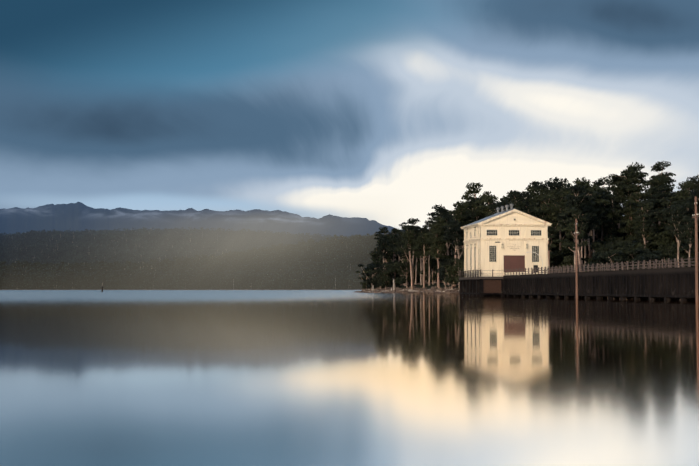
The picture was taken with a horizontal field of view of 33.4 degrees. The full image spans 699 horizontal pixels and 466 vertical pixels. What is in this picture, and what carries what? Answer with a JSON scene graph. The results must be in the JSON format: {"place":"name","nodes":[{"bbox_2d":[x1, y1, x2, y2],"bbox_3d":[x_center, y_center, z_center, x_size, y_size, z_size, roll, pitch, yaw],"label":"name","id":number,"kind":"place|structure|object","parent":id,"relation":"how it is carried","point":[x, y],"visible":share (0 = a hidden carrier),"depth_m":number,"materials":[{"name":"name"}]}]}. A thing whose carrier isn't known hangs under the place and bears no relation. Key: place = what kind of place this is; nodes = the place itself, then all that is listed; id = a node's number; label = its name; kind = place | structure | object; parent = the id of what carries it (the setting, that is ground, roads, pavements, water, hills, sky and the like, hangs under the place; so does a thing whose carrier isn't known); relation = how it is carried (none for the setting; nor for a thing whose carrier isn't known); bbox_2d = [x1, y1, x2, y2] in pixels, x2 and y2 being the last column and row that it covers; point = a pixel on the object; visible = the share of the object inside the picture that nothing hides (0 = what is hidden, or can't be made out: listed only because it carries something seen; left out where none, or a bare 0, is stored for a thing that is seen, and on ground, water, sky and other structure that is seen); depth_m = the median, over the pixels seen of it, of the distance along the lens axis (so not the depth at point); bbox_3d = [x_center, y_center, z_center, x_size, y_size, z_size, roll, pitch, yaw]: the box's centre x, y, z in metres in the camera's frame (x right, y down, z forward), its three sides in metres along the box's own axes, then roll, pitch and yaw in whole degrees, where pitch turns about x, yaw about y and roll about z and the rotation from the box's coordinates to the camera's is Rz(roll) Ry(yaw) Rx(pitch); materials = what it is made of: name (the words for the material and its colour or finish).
{"place":"outdoors","nodes":[
{"label":"outdoors","id":0,"kind":"place"},
{"bbox_2d":[0,202,458,293],"bbox_3d":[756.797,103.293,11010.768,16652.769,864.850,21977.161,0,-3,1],"label":"terrain","id":1,"kind":"structure","parent":0,"point":[79,216],"depth_m":9758.25,"materials":[{"name":"grey"}]},
{"bbox_2d":[0,227,398,288],"bbox_3d":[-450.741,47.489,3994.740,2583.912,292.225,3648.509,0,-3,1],"label":"forest crowns","id":2,"kind":"object","parent":1,"relation":"on","point":[281,259],"visible":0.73,"depth_m":2621.27,"materials":[{"name":"green plant"}]},
{"bbox_2d":[101,279,394,291],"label":"wooden posts","id":3,"kind":"object","parent":1,"relation":"on","point":[372,286],"visible":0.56,"depth_m":435.10,"materials":[{"name":"brown wood"}]},
{"bbox_2d":[255,216,309,222],"bbox_3d":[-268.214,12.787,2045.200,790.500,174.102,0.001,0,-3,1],"label":"cloud","id":4,"kind":"structure","parent":1,"relation":"on","point":[301,219],"depth_m":2044.96,"materials":[{"name":"grey"}]},
{"bbox_2d":[356,271,370,288],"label":"understory tree","id":5,"kind":"object","parent":1,"relation":"on","point":[364,285],"visible":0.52,"depth_m":497.08,"materials":[{"name":"green plant"}]},
{"bbox_2d":[358,263,383,289],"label":"understory tree","id":6,"kind":"object","parent":1,"relation":"on","point":[374,267],"visible":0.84,"depth_m":478.15,"materials":[{"name":"green plant"}]},
{"bbox_2d":[369,248,380,262],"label":"gum tree","id":7,"kind":"object","parent":1,"relation":"on","point":[374,255],"visible":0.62,"depth_m":550.12,"materials":[{"name":"green plant"}]},
{"bbox_2d":[371,270,386,288],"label":"understory tree","id":8,"kind":"object","parent":1,"relation":"on","point":[376,278],"visible":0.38,"depth_m":462.64,"materials":[{"name":"green plant"}]},
{"bbox_2d":[376,235,390,268],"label":"gum tree","id":9,"kind":"object","parent":1,"relation":"on","point":[383,247],"visible":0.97,"depth_m":487.50,"materials":[{"name":"green plant"}]},
{"bbox_2d":[374,226,392,253],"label":"gum tree","id":10,"kind":"object","parent":1,"relation":"on","point":[384,230],"visible":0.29,"depth_m":517.25,"materials":[{"name":"green plant"}]},
{"bbox_2d":[376,269,393,288],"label":"understory tree","id":11,"kind":"object","parent":1,"relation":"on","point":[386,281],"visible":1,"depth_m":447.57,"materials":[{"name":"green plant"}]},
{"bbox_2d":[378,243,392,262],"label":"gum tree","id":12,"kind":"object","parent":1,"relation":"on","point":[389,259],"visible":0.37,"depth_m":499.40,"materials":[{"name":"green plant"}]},
{"bbox_2d":[382,262,401,286],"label":"understory tree","id":13,"kind":"object","parent":1,"relation":"on","point":[393,268],"visible":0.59,"depth_m":452.22,"materials":[{"name":"green plant"}]},
{"bbox_2d":[383,262,401,285],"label":"understory tree","id":14,"kind":"object","parent":1,"relation":"on","point":[385,265],"visible":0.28,"depth_m":457.86,"materials":[{"name":"green plant"}]},
{"bbox_2d":[388,235,397,285],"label":"gum tree","id":15,"kind":"object","parent":1,"relation":"on","point":[392,240],"visible":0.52,"depth_m":507.73,"materials":[{"name":"green plant"}]},
{"bbox_2d":[391,228,398,259],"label":"gum tree","id":16,"kind":"object","parent":1,"relation":"on","point":[393,230],"visible":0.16,"depth_m":528.35,"materials":[{"name":"green plant"}]},
{"bbox_2d":[389,230,403,284],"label":"gum tree","id":17,"kind":"object","parent":1,"relation":"on","point":[393,245],"visible":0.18,"depth_m":475.27,"materials":[{"name":"green plant"}]},
{"bbox_2d":[394,259,409,287],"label":"understory tree","id":18,"kind":"object","parent":1,"relation":"on","point":[405,263],"visible":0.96,"depth_m":436.34,"materials":[{"name":"green plant"}]},
{"bbox_2d":[397,236,408,285],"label":"gum tree","id":19,"kind":"object","parent":1,"relation":"on","point":[402,255],"visible":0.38,"depth_m":448.34,"materials":[{"name":"green plant"}]},
{"bbox_2d":[355,285,458,293],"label":"shoreline","id":20,"kind":"structure","parent":1,"relation":"on","point":[415,289],"depth_m":414.20,"materials":[{"name":"grey stone"}]},
{"bbox_2d":[394,224,421,288],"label":"gum tree","id":21,"kind":"object","parent":1,"relation":"on","point":[409,237],"visible":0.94,"depth_m":422.15,"materials":[{"name":"green plant"}]},
{"bbox_2d":[399,218,420,284],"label":"gum tree","id":22,"kind":"object","parent":1,"relation":"on","point":[410,220],"visible":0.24,"depth_m":440.29,"materials":[{"name":"green plant"}]},
{"bbox_2d":[411,252,417,284],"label":"gum tree","id":23,"kind":"object","parent":1,"relation":"on","point":[415,271],"visible":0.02,"depth_m":456.18,"materials":[{"name":"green plant"}]},
{"bbox_2d":[413,228,423,284],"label":"gum tree","id":24,"kind":"object","parent":1,"relation":"on","point":[419,230],"visible":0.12,"depth_m":433.42,"materials":[{"name":"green plant"}]},
{"bbox_2d":[417,263,426,280],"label":"understory tree","id":25,"kind":"object","parent":1,"relation":"on","point":[418,272],"visible":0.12,"depth_m":483.29,"materials":[{"name":"green plant"}]},
{"bbox_2d":[411,232,433,287],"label":"gum tree","id":26,"kind":"object","parent":1,"relation":"on","point":[422,241],"visible":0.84,"depth_m":413.80,"materials":[{"name":"green plant"}]},
{"bbox_2d":[421,220,436,285],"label":"gum tree","id":27,"kind":"object","parent":1,"relation":"on","point":[424,229],"visible":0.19,"depth_m":424.22,"materials":[{"name":"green plant"}]},
{"bbox_2d":[419,259,440,284],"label":"understory tree","id":28,"kind":"object","parent":1,"relation":"on","point":[433,263],"visible":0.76,"depth_m":429.85,"materials":[{"name":"green plant"}]},
{"bbox_2d":[425,229,447,287],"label":"gum tree","id":29,"kind":"object","parent":1,"relation":"on","point":[434,240],"visible":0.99,"depth_m":400.82,"materials":[{"name":"green plant"}]},
{"bbox_2d":[425,216,448,286],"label":"gum tree","id":30,"kind":"object","parent":1,"relation":"on","point":[439,223],"visible":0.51,"depth_m":406.42,"materials":[{"name":"green plant"}]},
{"bbox_2d":[427,204,454,280],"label":"gum tree","id":31,"kind":"object","parent":1,"relation":"on","point":[441,211],"visible":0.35,"depth_m":427.84,"materials":[{"name":"green plant"}]},
{"bbox_2d":[434,268,448,288],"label":"understory tree","id":32,"kind":"object","parent":1,"relation":"on","point":[442,271],"visible":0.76,"depth_m":389.06,"materials":[{"name":"green plant"}]},
{"bbox_2d":[434,255,457,284],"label":"understory tree","id":33,"kind":"object","parent":1,"relation":"on","point":[444,257],"visible":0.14,"depth_m":417.76,"materials":[{"name":"green plant"}]},
{"bbox_2d":[437,257,457,285],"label":"understory tree","id":34,"kind":"object","parent":1,"relation":"on","point":[445,261],"visible":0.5,"depth_m":402.78,"materials":[{"name":"green plant"}]},
{"bbox_2d":[442,219,463,287],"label":"gum tree","id":35,"kind":"object","parent":1,"relation":"on","point":[454,238],"visible":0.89,"depth_m":380.40,"materials":[{"name":"green plant"}]},
{"bbox_2d":[443,264,463,288],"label":"understory tree","id":36,"kind":"object","parent":1,"relation":"on","point":[452,270],"visible":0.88,"depth_m":384.78,"materials":[{"name":"green plant"}]},
{"bbox_2d":[444,201,468,285],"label":"gum tree","id":37,"kind":"object","parent":1,"relation":"on","point":[459,209],"visible":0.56,"depth_m":393.94,"materials":[{"name":"green plant"}]},
{"bbox_2d":[451,258,463,281],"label":"understory tree","id":38,"kind":"object","parent":1,"relation":"on","point":[459,263],"visible":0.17,"depth_m":369.34,"materials":[{"name":"green plant"}]},
{"bbox_2d":[452,251,463,275],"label":"understory tree","id":39,"kind":"object","parent":1,"relation":"on","point":[462,256],"visible":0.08,"depth_m":385.23,"materials":[{"name":"green plant"}]},
{"bbox_2d":[460,197,486,225],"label":"gum tree","id":40,"kind":"object","parent":1,"relation":"on","point":[475,213],"visible":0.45,"depth_m":395.41,"materials":[{"name":"green plant"}]},
{"bbox_2d":[461,182,494,215],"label":"gum tree","id":41,"kind":"object","parent":1,"relation":"on","point":[473,190],"visible":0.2,"depth_m":420.41,"materials":[{"name":"green plant"}]},
{"bbox_2d":[470,194,498,217],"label":"gum tree","id":42,"kind":"object","parent":1,"relation":"on","point":[485,210],"visible":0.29,"depth_m":387.65,"materials":[{"name":"green plant"}]},
{"bbox_2d":[486,203,504,216],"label":"gum tree","id":43,"kind":"object","parent":1,"relation":"on","point":[493,206],"visible":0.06,"depth_m":378.07,"materials":[{"name":"green plant"}]},
{"bbox_2d":[495,191,530,214],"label":"gum tree","id":44,"kind":"object","parent":1,"relation":"on","point":[503,202],"visible":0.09,"depth_m":368.02,"materials":[{"name":"green plant"}]},
{"bbox_2d":[506,190,542,213],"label":"gum tree","id":45,"kind":"object","parent":1,"relation":"on","point":[519,203],"visible":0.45,"depth_m":351.48,"materials":[{"name":"green plant"}]},
{"bbox_2d":[525,186,540,216],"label":"gum tree","id":46,"kind":"object","parent":1,"relation":"on","point":[531,189],"visible":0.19,"depth_m":391.08,"materials":[{"name":"green plant"}]},
{"bbox_2d":[528,194,565,270],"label":"gum tree","id":47,"kind":"object","parent":1,"relation":"on","point":[550,211],"visible":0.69,"depth_m":359.90,"materials":[{"name":"green plant"}]},
{"bbox_2d":[528,177,570,261],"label":"gum tree","id":48,"kind":"object","parent":1,"relation":"on","point":[547,185],"visible":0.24,"depth_m":392.18,"materials":[{"name":"green plant"}]},
{"bbox_2d":[544,220,561,256],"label":"gum tree","id":49,"kind":"object","parent":1,"relation":"on","point":[553,231],"visible":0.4,"depth_m":344.79,"materials":[{"name":"green plant"}]},
{"bbox_2d":[538,186,569,271],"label":"gum tree","id":50,"kind":"object","parent":1,"relation":"on","point":[556,193],"visible":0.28,"depth_m":379.24,"materials":[{"name":"green plant"}]},
{"bbox_2d":[550,251,557,268],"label":"bush","id":51,"kind":"object","parent":1,"relation":"on","point":[553,255],"visible":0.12,"depth_m":365.87,"materials":[{"name":"green plant"}]},
{"bbox_2d":[548,232,564,268],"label":"understory tree","id":52,"kind":"object","parent":1,"relation":"on","point":[556,248],"visible":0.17,"depth_m":384.43,"materials":[{"name":"green plant"}]},
{"bbox_2d":[553,245,587,272],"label":"bush","id":53,"kind":"object","parent":1,"relation":"on","point":[568,251],"visible":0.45,"depth_m":369.58,"materials":[{"name":"green plant"}]},
{"bbox_2d":[557,255,583,271],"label":"bush","id":54,"kind":"object","parent":1,"relation":"on","point":[568,260],"visible":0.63,"depth_m":352.88,"materials":[{"name":"green plant"}]},
{"bbox_2d":[561,207,589,271],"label":"gum tree","id":55,"kind":"object","parent":1,"relation":"on","point":[567,244],"visible":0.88,"depth_m":339.61,"materials":[{"name":"green plant"}]},
{"bbox_2d":[557,231,597,261],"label":"understory tree","id":56,"kind":"object","parent":1,"relation":"on","point":[579,240],"visible":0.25,"depth_m":385.77,"materials":[{"name":"green plant"}]},
{"bbox_2d":[556,183,601,271],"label":"gum tree","id":57,"kind":"object","parent":1,"relation":"on","point":[576,201],"visible":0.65,"depth_m":347.11,"materials":[{"name":"green plant"}]},
{"bbox_2d":[561,192,597,264],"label":"gum tree","id":58,"kind":"object","parent":1,"relation":"on","point":[585,193],"visible":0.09,"depth_m":367.36,"materials":[{"name":"green plant"}]},
{"bbox_2d":[556,177,609,258],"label":"gum tree","id":59,"kind":"object","parent":1,"relation":"on","point":[584,182],"visible":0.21,"depth_m":373.00,"materials":[{"name":"green plant"}]},
{"bbox_2d":[583,257,596,271],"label":"bush","id":60,"kind":"object","parent":1,"relation":"on","point":[587,259],"visible":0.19,"depth_m":354.48,"materials":[{"name":"green plant"}]},
{"bbox_2d":[581,203,599,271],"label":"gum tree","id":61,"kind":"object","parent":1,"relation":"on","point":[589,209],"visible":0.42,"depth_m":361.86,"materials":[{"name":"green plant"}]},
{"bbox_2d":[585,252,605,271],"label":"bush","id":62,"kind":"object","parent":1,"relation":"on","point":[594,257],"visible":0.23,"depth_m":338.02,"materials":[{"name":"green plant"}]},
{"bbox_2d":[590,213,606,240],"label":"gum tree","id":63,"kind":"object","parent":1,"relation":"on","point":[598,232],"visible":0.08,"depth_m":406.18,"materials":[{"name":"green plant"}]},
{"bbox_2d":[592,260,609,267],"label":"bush","id":64,"kind":"object","parent":1,"relation":"on","point":[603,262],"visible":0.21,"depth_m":335.18,"materials":[{"name":"green plant"}]},
{"bbox_2d":[591,185,612,253],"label":"gum tree","id":65,"kind":"object","parent":1,"relation":"on","point":[600,216],"visible":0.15,"depth_m":378.41,"materials":[{"name":"green plant"}]},
{"bbox_2d":[591,176,616,240],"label":"gum tree","id":66,"kind":"object","parent":1,"relation":"on","point":[599,182],"visible":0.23,"depth_m":398.33,"materials":[{"name":"green plant"}]},
{"bbox_2d":[601,194,621,234],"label":"gum tree","id":67,"kind":"object","parent":1,"relation":"on","point":[610,226],"visible":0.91,"depth_m":387.00,"materials":[{"name":"green plant"}]},
{"bbox_2d":[597,249,629,270],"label":"bush","id":68,"kind":"object","parent":1,"relation":"on","point":[609,256],"visible":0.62,"depth_m":329.75,"materials":[{"name":"green plant"}]},
{"bbox_2d":[605,177,626,228],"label":"gum tree","id":69,"kind":"object","parent":1,"relation":"on","point":[618,195],"visible":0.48,"depth_m":425.83,"materials":[{"name":"green plant"}]},
{"bbox_2d":[603,234,632,241],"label":"bush","id":70,"kind":"object","parent":1,"relation":"on","point":[618,238],"visible":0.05,"depth_m":379.22,"materials":[{"name":"green plant"}]},
{"bbox_2d":[606,237,637,241],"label":"bush","id":71,"kind":"object","parent":1,"relation":"on","point":[632,239],"visible":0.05,"depth_m":367.43,"materials":[{"name":"green plant"}]},
{"bbox_2d":[612,231,634,239],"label":"understory tree","id":72,"kind":"object","parent":1,"relation":"on","point":[620,234],"visible":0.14,"depth_m":404.41,"materials":[{"name":"green plant"}]},
{"bbox_2d":[607,162,648,213],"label":"gum tree","id":73,"kind":"object","parent":1,"relation":"on","point":[631,175],"visible":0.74,"depth_m":422.12,"materials":[{"name":"green plant"}]},
{"bbox_2d":[616,199,639,237],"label":"gum tree","id":74,"kind":"object","parent":1,"relation":"on","point":[628,219],"visible":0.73,"depth_m":384.94,"materials":[{"name":"green plant"}]},
{"bbox_2d":[611,242,647,269],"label":"bush","id":75,"kind":"object","parent":1,"relation":"on","point":[628,250],"visible":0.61,"depth_m":332.21,"materials":[{"name":"green plant"}]},
{"bbox_2d":[616,241,647,269],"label":"bush","id":76,"kind":"object","parent":1,"relation":"on","point":[630,243],"visible":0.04,"depth_m":344.80,"materials":[{"name":"green plant"}]},
{"bbox_2d":[624,184,643,226],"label":"gum tree","id":77,"kind":"object","parent":1,"relation":"on","point":[632,189],"visible":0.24,"depth_m":413.94,"materials":[{"name":"green plant"}]},
{"bbox_2d":[624,192,647,231],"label":"gum tree","id":78,"kind":"object","parent":1,"relation":"on","point":[638,196],"visible":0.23,"depth_m":397.92,"materials":[{"name":"green plant"}]},
{"bbox_2d":[624,248,652,268],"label":"bush","id":79,"kind":"object","parent":1,"relation":"on","point":[648,251],"visible":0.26,"depth_m":332.13,"materials":[{"name":"green plant"}]},
{"bbox_2d":[633,201,656,244],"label":"gum tree","id":80,"kind":"object","parent":1,"relation":"on","point":[642,219],"visible":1,"depth_m":350.82,"materials":[{"name":"green plant"}]},
{"bbox_2d":[631,250,660,269],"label":"bush","id":81,"kind":"object","parent":1,"relation":"on","point":[645,257],"visible":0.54,"depth_m":322.80,"materials":[{"name":"green plant"}]},
{"bbox_2d":[632,200,660,241],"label":"gum tree","id":82,"kind":"object","parent":1,"relation":"on","point":[652,214],"visible":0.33,"depth_m":378.14,"materials":[{"name":"green plant"}]},
{"bbox_2d":[638,242,658,250],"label":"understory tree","id":83,"kind":"object","parent":1,"relation":"on","point":[650,248],"visible":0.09,"depth_m":359.45,"materials":[{"name":"green plant"}]},
{"bbox_2d":[640,176,668,223],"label":"gum tree","id":84,"kind":"object","parent":1,"relation":"on","point":[648,191],"visible":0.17,"depth_m":401.02,"materials":[{"name":"green plant"}]},
{"bbox_2d":[648,175,667,225],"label":"gum tree","id":85,"kind":"object","parent":1,"relation":"on","point":[659,181],"visible":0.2,"depth_m":397.55,"materials":[{"name":"green plant"}]},
{"bbox_2d":[641,161,676,201],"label":"gum tree","id":86,"kind":"object","parent":1,"relation":"on","point":[656,167],"visible":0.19,"depth_m":409.78,"materials":[{"name":"green plant"}]},
{"bbox_2d":[646,184,676,232],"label":"gum tree","id":87,"kind":"object","parent":1,"relation":"on","point":[656,196],"visible":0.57,"depth_m":391.70,"materials":[{"name":"green plant"}]},
{"bbox_2d":[651,245,676,267],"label":"bush","id":88,"kind":"object","parent":1,"relation":"on","point":[663,255],"visible":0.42,"depth_m":341.60,"materials":[{"name":"green plant"}]},
{"bbox_2d":[654,197,675,230],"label":"gum tree","id":89,"kind":"object","parent":1,"relation":"on","point":[668,202],"visible":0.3,"depth_m":368.87,"materials":[{"name":"green plant"}]},
{"bbox_2d":[647,230,685,267],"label":"bush","id":90,"kind":"object","parent":1,"relation":"on","point":[659,239],"visible":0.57,"depth_m":351.07,"materials":[{"name":"green plant"}]},
{"bbox_2d":[655,223,686,238],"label":"understory tree","id":91,"kind":"object","parent":1,"relation":"on","point":[660,228],"visible":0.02,"depth_m":383.29,"materials":[{"name":"green plant"}]},
{"bbox_2d":[662,206,685,266],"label":"gum tree","id":92,"kind":"object","parent":1,"relation":"on","point":[667,213],"visible":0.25,"depth_m":346.30,"materials":[{"name":"green plant"}]},
{"bbox_2d":[664,201,687,267],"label":"gum tree","id":93,"kind":"object","parent":1,"relation":"on","point":[678,206],"visible":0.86,"depth_m":329.61,"materials":[{"name":"green plant"}]},
{"bbox_2d":[660,242,694,266],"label":"bush","id":94,"kind":"object","parent":1,"relation":"on","point":[672,247],"visible":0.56,"depth_m":336.29,"materials":[{"name":"green plant"}]},
{"bbox_2d":[672,181,698,225],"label":"gum tree","id":95,"kind":"object","parent":1,"relation":"on","point":[682,194],"visible":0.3,"depth_m":367.74,"materials":[{"name":"green plant"}]},
{"bbox_2d":[679,198,697,253],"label":"gum tree","id":96,"kind":"object","parent":1,"relation":"on","point":[685,212],"visible":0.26,"depth_m":359.27,"materials":[{"name":"green plant"}]},
{"bbox_2d":[678,180,698,199],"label":"gum tree","id":97,"kind":"object","parent":1,"relation":"on","point":[683,189],"visible":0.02,"depth_m":382.32,"materials":[{"name":"green plant"}]},
{"bbox_2d":[679,216,698,256],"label":"gum tree","id":98,"kind":"object","parent":1,"relation":"on","point":[690,232],"visible":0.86,"depth_m":322.87,"materials":[{"name":"green plant"}]},
{"bbox_2d":[679,240,698,266],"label":"understory tree","id":99,"kind":"object","parent":1,"relation":"on","point":[691,254],"visible":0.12,"depth_m":338.81,"materials":[{"name":"green plant"}]},
{"bbox_2d":[682,189,698,233],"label":"gum tree","id":100,"kind":"object","parent":1,"relation":"on","point":[691,204],"visible":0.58,"depth_m":349.64,"materials":[{"name":"green plant"}]},
{"bbox_2d":[686,175,698,185],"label":"gum tree","id":101,"kind":"object","parent":1,"relation":"on","point":[694,179],"visible":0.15,"depth_m":413.42,"materials":[{"name":"green plant"}]},
{"bbox_2d":[0,290,698,465],"bbox_3d":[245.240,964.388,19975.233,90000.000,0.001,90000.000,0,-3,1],"label":"lake water","id":102,"kind":"structure","parent":0,"point":[221,378],"depth_m":17.95,"materials":[{"name":"liquid"}]},
{"bbox_2d":[459,196,698,300],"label":"pier","id":103,"kind":"structure","parent":102,"relation":"in","point":[669,283],"depth_m":167.68,"materials":[{"name":"wood"}]},
{"bbox_2d":[460,203,550,276],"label":"pump house","id":104,"kind":"structure","parent":103,"relation":"on","point":[488,240],"depth_m":223.78,"materials":[{"name":"painted concrete"},{"name":"glass"},{"name":"painted timber"}]},
{"bbox_2d":[0,0,698,229],"label":"sky","id":105,"kind":"structure","parent":0,"point":[385,112],"materials":[{"name":"blue"}]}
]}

